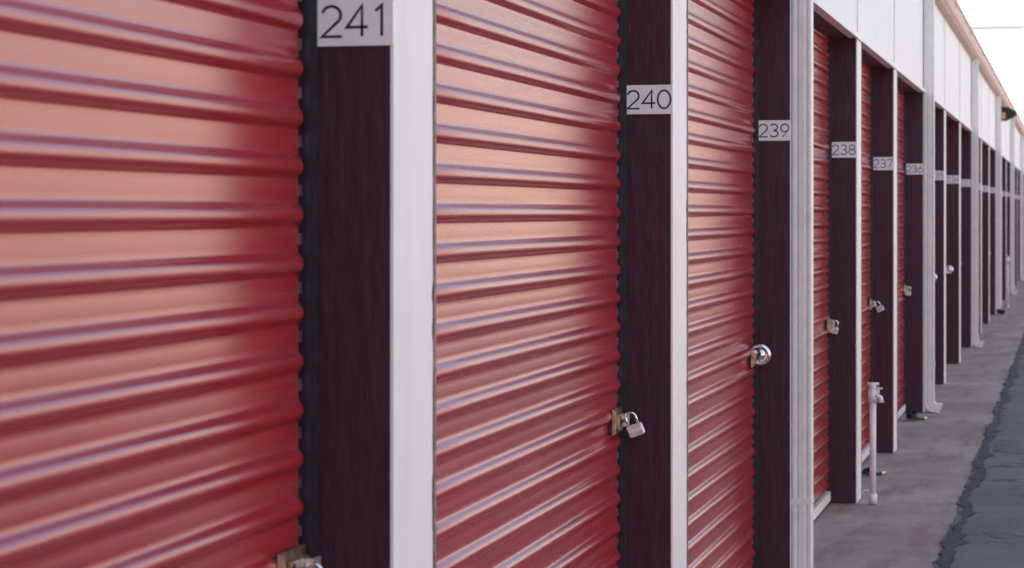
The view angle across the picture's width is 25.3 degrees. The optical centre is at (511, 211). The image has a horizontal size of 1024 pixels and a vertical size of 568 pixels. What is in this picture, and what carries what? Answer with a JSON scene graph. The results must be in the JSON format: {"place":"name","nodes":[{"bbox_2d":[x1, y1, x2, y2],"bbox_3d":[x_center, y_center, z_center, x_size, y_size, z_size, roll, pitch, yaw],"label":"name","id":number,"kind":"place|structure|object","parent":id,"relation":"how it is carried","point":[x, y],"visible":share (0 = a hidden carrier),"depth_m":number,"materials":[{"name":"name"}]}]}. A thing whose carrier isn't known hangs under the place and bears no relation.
{"place":"outdoors","nodes":[
{"label":"outdoors","id":0,"kind":"place"},
{"bbox_2d":[813,280,1023,567],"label":"concrete pavement","id":1,"kind":"structure","parent":0,"point":[907,519],"depth_m":13.08,"materials":[{"name":"grey concrete"}]},
{"bbox_2d":[0,0,318,567],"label":"roll up door","id":2,"kind":"structure","parent":1,"relation":"on","point":[159,283],"depth_m":3.12,"materials":[{"name":"red metal"}]},
{"bbox_2d":[272,543,320,567],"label":"latch","id":3,"kind":"object","parent":2,"relation":"attached to","point":[295,557],"visible":0.96,"depth_m":3.61,"materials":[{"name":"gold metal"}]},
{"bbox_2d":[305,562,322,567],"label":"padlock","id":4,"kind":"object","parent":3,"relation":"attached to","point":[315,564],"visible":1,"depth_m":3.63,"materials":[{"name":"metal"}]},
{"bbox_2d":[319,0,435,567],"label":"post","id":5,"kind":"object","parent":1,"relation":"on","point":[377,306],"visible":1,"depth_m":3.73,"materials":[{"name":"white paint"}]},
{"bbox_2d":[318,0,393,46],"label":"number sign","id":6,"kind":"object","parent":5,"relation":"attached to","point":[355,22],"visible":1,"depth_m":3.71,"materials":[{"name":"white plastic"}]},
{"bbox_2d":[436,0,626,567],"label":"roll up door","id":7,"kind":"structure","parent":1,"relation":"on","point":[531,258],"depth_m":5.27,"materials":[{"name":"red metal"}]},
{"bbox_2d":[608,406,629,434],"bbox_3d":[0.299,0.568,6.237,0.042,0.068,0.170,0,0,14],"label":"latch","id":8,"kind":"object","parent":7,"relation":"attached to","point":[616,424],"visible":0.99,"depth_m":6.17,"materials":[{"name":"gold metal"}]},
{"bbox_2d":[624,411,644,437],"bbox_3d":[0.334,0.580,6.224,0.056,0.072,0.021,0,0,14],"label":"padlock","id":9,"kind":"object","parent":8,"relation":"attached to","point":[635,429],"visible":1,"depth_m":6.21,"materials":[{"name":"metal"}]},
{"bbox_2d":[627,0,687,567],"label":"post","id":10,"kind":"object","parent":1,"relation":"on","point":[657,310],"visible":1,"depth_m":6.32,"materials":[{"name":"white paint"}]},
{"bbox_2d":[627,85,672,113],"bbox_3d":[0.378,-0.310,6.312,0.134,0.080,0.004,0,0,14],"label":"number sign","id":11,"kind":"object","parent":10,"relation":"attached to","point":[649,99],"visible":1,"depth_m":6.31,"materials":[{"name":"white plastic"}]},
{"bbox_2d":[688,0,758,567],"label":"roll up door","id":12,"kind":"structure","parent":1,"relation":"on","point":[723,278],"depth_m":8.19,"materials":[{"name":"red metal"}]},
{"bbox_2d":[748,349,758,367],"bbox_3d":[0.953,0.568,8.908,0.042,0.068,0.170,0,0,14],"label":"latch","id":13,"kind":"object","parent":12,"relation":"attached to","point":[753,358],"visible":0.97,"depth_m":8.84,"materials":[{"name":"gold metal"}]},
{"bbox_2d":[751,344,770,365],"bbox_3d":[0.966,0.556,8.898,0.086,0.086,0.026,0,0,14],"label":"disc padlock","id":14,"kind":"object","parent":12,"relation":"attached to","point":[763,351],"visible":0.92,"depth_m":8.89,"materials":[{"name":"silver metal"}]},
{"bbox_2d":[759,0,791,567],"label":"post","id":15,"kind":"object","parent":1,"relation":"on","point":[775,296],"visible":0.42,"depth_m":8.99,"materials":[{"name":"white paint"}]},
{"bbox_2d":[759,120,790,140],"bbox_3d":[1.031,-0.320,8.983,0.134,0.080,0.004,0,0,14],"label":"number sign","id":16,"kind":"object","parent":15,"relation":"attached to","point":[774,130],"visible":1,"depth_m":8.98,"materials":[{"name":"white plastic"}]},
{"bbox_2d":[813,27,831,521],"bbox_3d":[1.314,0.253,10.505,0.051,2.486,2.590,0,0,14],"label":"roll up door","id":17,"kind":"structure","parent":1,"relation":"on","point":[822,266],"depth_m":11.44,"materials":[{"name":"red metal"}]},
{"bbox_2d":[825,316,834,330],"bbox_3d":[1.626,0.568,11.663,0.042,0.068,0.170,0,0,14],"label":"latch","id":18,"kind":"object","parent":17,"relation":"attached to","point":[829,322],"visible":0.99,"depth_m":11.59,"materials":[{"name":"gold metal"}]},
{"bbox_2d":[829,320,838,333],"bbox_3d":[1.641,0.588,11.654,0.049,0.073,0.022,0,0,14],"label":"padlock","id":19,"kind":"object","parent":18,"relation":"attached to","point":[833,330],"visible":1,"depth_m":11.65,"materials":[{"name":"metal"}]},
{"bbox_2d":[832,38,861,502],"bbox_3d":[1.707,0.302,11.868,0.195,2.384,0.250,0,0,14],"label":"post","id":20,"kind":"object","parent":1,"relation":"on","point":[847,281],"visible":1,"depth_m":11.74,"materials":[{"name":"brown paint"}]},
{"bbox_2d":[832,142,856,157],"bbox_3d":[1.705,-0.318,11.738,0.134,0.080,0.004,0,0,14],"label":"number sign","id":21,"kind":"object","parent":20,"relation":"attached to","point":[844,149],"visible":1,"depth_m":11.74,"materials":[{"name":"white plastic"}]},
{"bbox_2d":[862,62,872,462],"bbox_3d":[1.951,0.253,13.109,0.051,2.486,2.280,0,0,14],"label":"roll up door","id":22,"kind":"structure","parent":1,"relation":"on","point":[867,219],"depth_m":13.96,"materials":[{"name":"red metal"}]},
{"bbox_2d":[868,298,875,309],"bbox_3d":[2.227,0.568,14.117,0.042,0.068,0.170,0,0,14],"label":"latch","id":23,"kind":"object","parent":22,"relation":"attached to","point":[871,302],"visible":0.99,"depth_m":14.05,"materials":[{"name":"gold metal"}]},
{"bbox_2d":[874,301,883,311],"bbox_3d":[2.266,0.585,14.102,0.061,0.072,0.021,0,0,14],"label":"padlock","id":24,"kind":"object","parent":23,"relation":"attached to","point":[880,308],"visible":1,"depth_m":14.09,"materials":[{"name":"metal"}]},
{"bbox_2d":[862,382,883,503],"bbox_3d":[1.842,1.183,11.702,0.048,0.619,0.130,0,0,-42],"label":"water standpipe","id":25,"kind":"object","parent":1,"relation":"on","point":[873,395],"visible":1,"depth_m":11.68,"materials":[{"name":"white plastic"}]},
{"bbox_2d":[862,467,885,475],"bbox_3d":[2.029,1.475,12.965,0.101,0.048,0.206,0,0,38],"label":"garden hose","id":26,"kind":"object","parent":1,"relation":"on","point":[865,471],"visible":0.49,"depth_m":12.98,"materials":[{"name":"black rubber"}]},
{"bbox_2d":[873,68,896,452],"bbox_3d":[2.307,0.302,14.322,0.195,2.384,0.250,0,0,14],"label":"post","id":27,"kind":"object","parent":1,"relation":"on","point":[885,230],"visible":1,"depth_m":14.20,"materials":[{"name":"brown paint"}]},
{"bbox_2d":[873,157,893,169],"bbox_3d":[2.305,-0.299,14.192,0.134,0.080,0.004,0,0,14],"label":"number sign","id":28,"kind":"object","parent":27,"relation":"attached to","point":[883,163],"visible":1,"depth_m":14.19,"materials":[{"name":"white plastic"}]},
{"bbox_2d":[897,88,905,420],"bbox_3d":[2.599,0.253,15.760,0.051,2.486,2.686,0,0,14],"label":"roll up door","id":29,"kind":"structure","parent":1,"relation":"on","point":[901,251],"depth_m":16.77,"materials":[{"name":"red metal"}]},
{"bbox_2d":[902,284,908,292],"bbox_3d":[2.923,0.568,16.965,0.042,0.068,0.170,0,0,14],"label":"latch","id":30,"kind":"object","parent":29,"relation":"attached to","point":[905,288],"visible":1,"depth_m":16.90,"materials":[{"name":"gold metal"}]},
{"bbox_2d":[905,286,910,295],"bbox_3d":[2.937,0.588,16.956,0.048,0.072,0.022,0,0,14],"label":"padlock","id":31,"kind":"object","parent":30,"relation":"attached to","point":[907,293],"visible":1,"depth_m":16.95,"materials":[{"name":"metal"}]},
{"bbox_2d":[906,92,925,411],"bbox_3d":[3.003,0.302,17.169,0.195,2.384,0.250,0,0,14],"label":"post","id":32,"kind":"object","parent":1,"relation":"on","point":[915,257],"visible":0.55,"depth_m":17.04,"materials":[{"name":"brown paint"}]},
{"bbox_2d":[906,164,923,174],"bbox_3d":[3.001,-0.318,17.039,0.134,0.080,0.004,0,0,14],"label":"number sign","id":33,"kind":"object","parent":32,"relation":"attached to","point":[911,169],"visible":1,"depth_m":17.04,"materials":[{"name":"white plastic"}]},
{"bbox_2d":[906,411,926,419],"bbox_3d":[2.884,1.463,16.411,0.110,0.074,0.223,0,0,37],"label":"garden hose","id":34,"kind":"object","parent":1,"relation":"on","point":[911,415],"visible":1,"depth_m":16.35,"materials":[{"name":"black rubber"}]},
{"bbox_2d":[935,109,945,383],"bbox_3d":[3.687,0.302,19.965,0.195,2.384,0.250,0,0,14],"label":"post","id":35,"kind":"object","parent":1,"relation":"on","point":[940,251],"visible":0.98,"depth_m":19.83,"materials":[{"name":"white paint"}]},
{"bbox_2d":[935,171,944,179],"bbox_3d":[3.685,-0.316,19.835,0.134,0.080,0.004,0,0,14],"label":"number sign","id":36,"kind":"object","parent":35,"relation":"attached to","point":[939,175],"visible":0.69,"depth_m":19.83,"materials":[{"name":"white plastic"}]},
{"bbox_2d":[946,121,960,362],"bbox_3d":[4.346,0.302,22.657,0.195,2.384,0.250,0,0,14],"label":"post","id":37,"kind":"object","parent":1,"relation":"on","point":[953,247],"visible":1,"depth_m":22.53,"materials":[{"name":"white paint"}]},
{"bbox_2d":[946,175,959,183],"bbox_3d":[4.344,-0.318,22.527,0.134,0.080,0.004,0,0,14],"label":"number sign","id":38,"kind":"object","parent":37,"relation":"attached to","point":[952,179],"visible":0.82,"depth_m":22.52,"materials":[{"name":"white plastic"}]},
{"bbox_2d":[961,131,972,346],"bbox_3d":[5.004,0.302,25.350,0.195,2.384,0.249,0,0,14],"label":"post","id":39,"kind":"object","parent":1,"relation":"on","point":[966,244],"visible":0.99,"depth_m":25.22,"materials":[{"name":"white paint"}]},
{"bbox_2d":[961,179,971,186],"bbox_3d":[5.002,-0.318,25.220,0.134,0.080,0.004,0,0,14],"label":"number sign","id":40,"kind":"object","parent":39,"relation":"attached to","point":[966,182],"visible":0.84,"depth_m":25.21,"materials":[{"name":"white plastic"}]},
{"bbox_2d":[979,139,981,333],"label":"post","id":41,"kind":"object","parent":1,"relation":"on","point":[980,238],"visible":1,"depth_m":27.91,"materials":[{"name":"white paint"}]},
{"bbox_2d":[982,145,989,322],"bbox_3d":[6.321,0.302,30.734,0.195,2.384,0.250,0,0,14],"label":"post","id":42,"kind":"object","parent":1,"relation":"on","point":[985,237],"visible":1,"depth_m":30.61,"materials":[{"name":"white paint"}]},
{"bbox_2d":[982,186,988,191],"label":"number sign","id":43,"kind":"object","parent":42,"relation":"attached to","point":[985,188],"visible":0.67,"depth_m":30.60,"materials":[{"name":"white plastic"}]},
{"bbox_2d":[990,151,995,313],"bbox_3d":[6.979,0.302,33.426,0.195,2.384,0.250,0,0,14],"label":"post","id":44,"kind":"object","parent":1,"relation":"on","point":[993,235],"visible":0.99,"depth_m":33.29,"materials":[{"name":"white paint"}]},
{"bbox_2d":[990,187,995,192],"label":"number sign","id":45,"kind":"object","parent":44,"relation":"attached to","point":[992,189],"visible":0.72,"depth_m":33.29,"materials":[{"name":"white plastic"}]},
{"bbox_2d":[1001,156,1001,305],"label":"post","id":46,"kind":"object","parent":1,"relation":"on","point":[1001,230],"visible":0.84,"depth_m":36.08,"materials":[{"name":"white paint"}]},
{"bbox_2d":[1002,159,1006,299],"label":"post","id":47,"kind":"object","parent":1,"relation":"on","point":[1004,230],"visible":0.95,"depth_m":38.68,"materials":[{"name":"white paint"}]},
{"bbox_2d":[1004,256,1011,307],"bbox_3d":[7.691,1.090,35.470,0.048,0.804,0.130,0,0,-42],"label":"water standpipe","id":48,"kind":"object","parent":1,"relation":"on","point":[1008,260],"visible":1,"depth_m":35.45,"materials":[{"name":"white plastic"}]},
{"bbox_2d":[1007,163,1010,293],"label":"post","id":49,"kind":"object","parent":1,"relation":"on","point":[1008,210],"visible":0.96,"depth_m":41.37,"materials":[{"name":"white paint"}]},
{"bbox_2d":[1015,168,1017,284],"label":"post","id":50,"kind":"object","parent":1,"relation":"on","point":[1016,228],"visible":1,"depth_m":46.76,"materials":[{"name":"white paint"}]},
{"bbox_2d":[1018,171,1020,280],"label":"post","id":51,"kind":"object","parent":1,"relation":"on","point":[1019,278],"visible":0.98,"depth_m":49.45,"materials":[{"name":"white paint"}]},
{"bbox_2d":[932,333,1023,567],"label":"asphalt driveway","id":52,"kind":"structure","parent":0,"point":[992,528],"depth_m":11.75,"materials":[{"name":"grey asphalt"}]},
{"bbox_2d":[935,338,1023,567],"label":"tar seam","id":53,"kind":"object","parent":52,"relation":"on","point":[951,540],"visible":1,"depth_m":12.67,"materials":[{"name":"black asphalt"}]},
{"bbox_2d":[957,0,1023,15],"label":"sky","id":54,"kind":"structure","parent":0,"point":[969,7],"materials":[{"name":"white"}]},
{"bbox_2d":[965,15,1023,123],"bbox_3d":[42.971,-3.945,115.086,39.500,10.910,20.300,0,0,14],"label":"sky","id":55,"kind":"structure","parent":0,"point":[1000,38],"depth_m":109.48,"materials":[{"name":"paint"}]},
{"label":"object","id":56,"kind":"object","parent":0,"visible":0},
{"bbox_2d":[813,0,1020,170],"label":"fascia","id":57,"kind":"structure","parent":56,"relation":"attached to","point":[888,33],"depth_m":16.19,"materials":[{"name":"white paint"}]},
{"bbox_2d":[792,0,813,567],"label":"downspout","id":58,"kind":"object","parent":57,"relation":"attached to","point":[802,286],"visible":1,"depth_m":8.96,"materials":[{"name":"white plastic"}]},
{"bbox_2d":[924,0,942,412],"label":"downspout","id":59,"kind":"object","parent":57,"relation":"attached to","point":[931,405],"visible":1,"depth_m":17.02,"materials":[{"name":"white plastic"}]},
{"bbox_2d":[972,59,984,347],"bbox_3d":[5.146,-0.094,25.238,0.138,3.180,0.099,0,0,14],"label":"downspout","id":60,"kind":"object","parent":57,"relation":"attached to","point":[975,205],"visible":1,"depth_m":25.20,"materials":[{"name":"white plastic"}]},
{"bbox_2d":[935,0,1023,133],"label":"gutter","id":61,"kind":"object","parent":57,"relation":"attached to","point":[951,11],"visible":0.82,"depth_m":23.89,"materials":[{"name":"white metal"}]},
{"bbox_2d":[996,96,1004,314],"bbox_3d":[7.122,-0.094,33.315,0.138,3.180,0.099,0,0,14],"label":"downspout","id":62,"kind":"object","parent":57,"relation":"attached to","point":[998,206],"visible":1,"depth_m":33.27,"materials":[{"name":"white plastic"}]},
{"bbox_2d":[1001,106,1016,121],"bbox_3d":[7.741,-1.524,35.639,0.243,0.240,0.260,0,0,14],"label":"wall lamp","id":63,"kind":"object","parent":57,"relation":"attached to","point":[1007,113],"visible":0.88,"depth_m":35.53,"materials":[{"name":"black metal"}]},
{"bbox_2d":[1010,119,1017,294],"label":"downspout","id":64,"kind":"object","parent":57,"relation":"attached to","point":[1012,274],"visible":0.98,"depth_m":41.35,"materials":[{"name":"white plastic"}]},
{"bbox_2d":[1020,134,1023,280],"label":"downspout","id":65,"kind":"object","parent":57,"relation":"attached to","point":[1022,206],"visible":1,"depth_m":49.43,"materials":[{"name":"white plastic"}]},
{"bbox_3d":[3.960,0.253,21.325,0.051,2.486,2.526,0,0,14],"label":"roll-up door","id":66,"kind":"object","parent":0,"visible":0},
{"bbox_2d":[946,265,952,273],"bbox_3d":[4.289,0.568,22.440,0.086,0.086,0.026,0,0,14],"label":"disc padlock","id":67,"kind":"object","parent":66,"relation":"attached to","point":[949,269],"visible":0.88,"depth_m":22.43,"materials":[{"name":"silver metal"}]}
]}

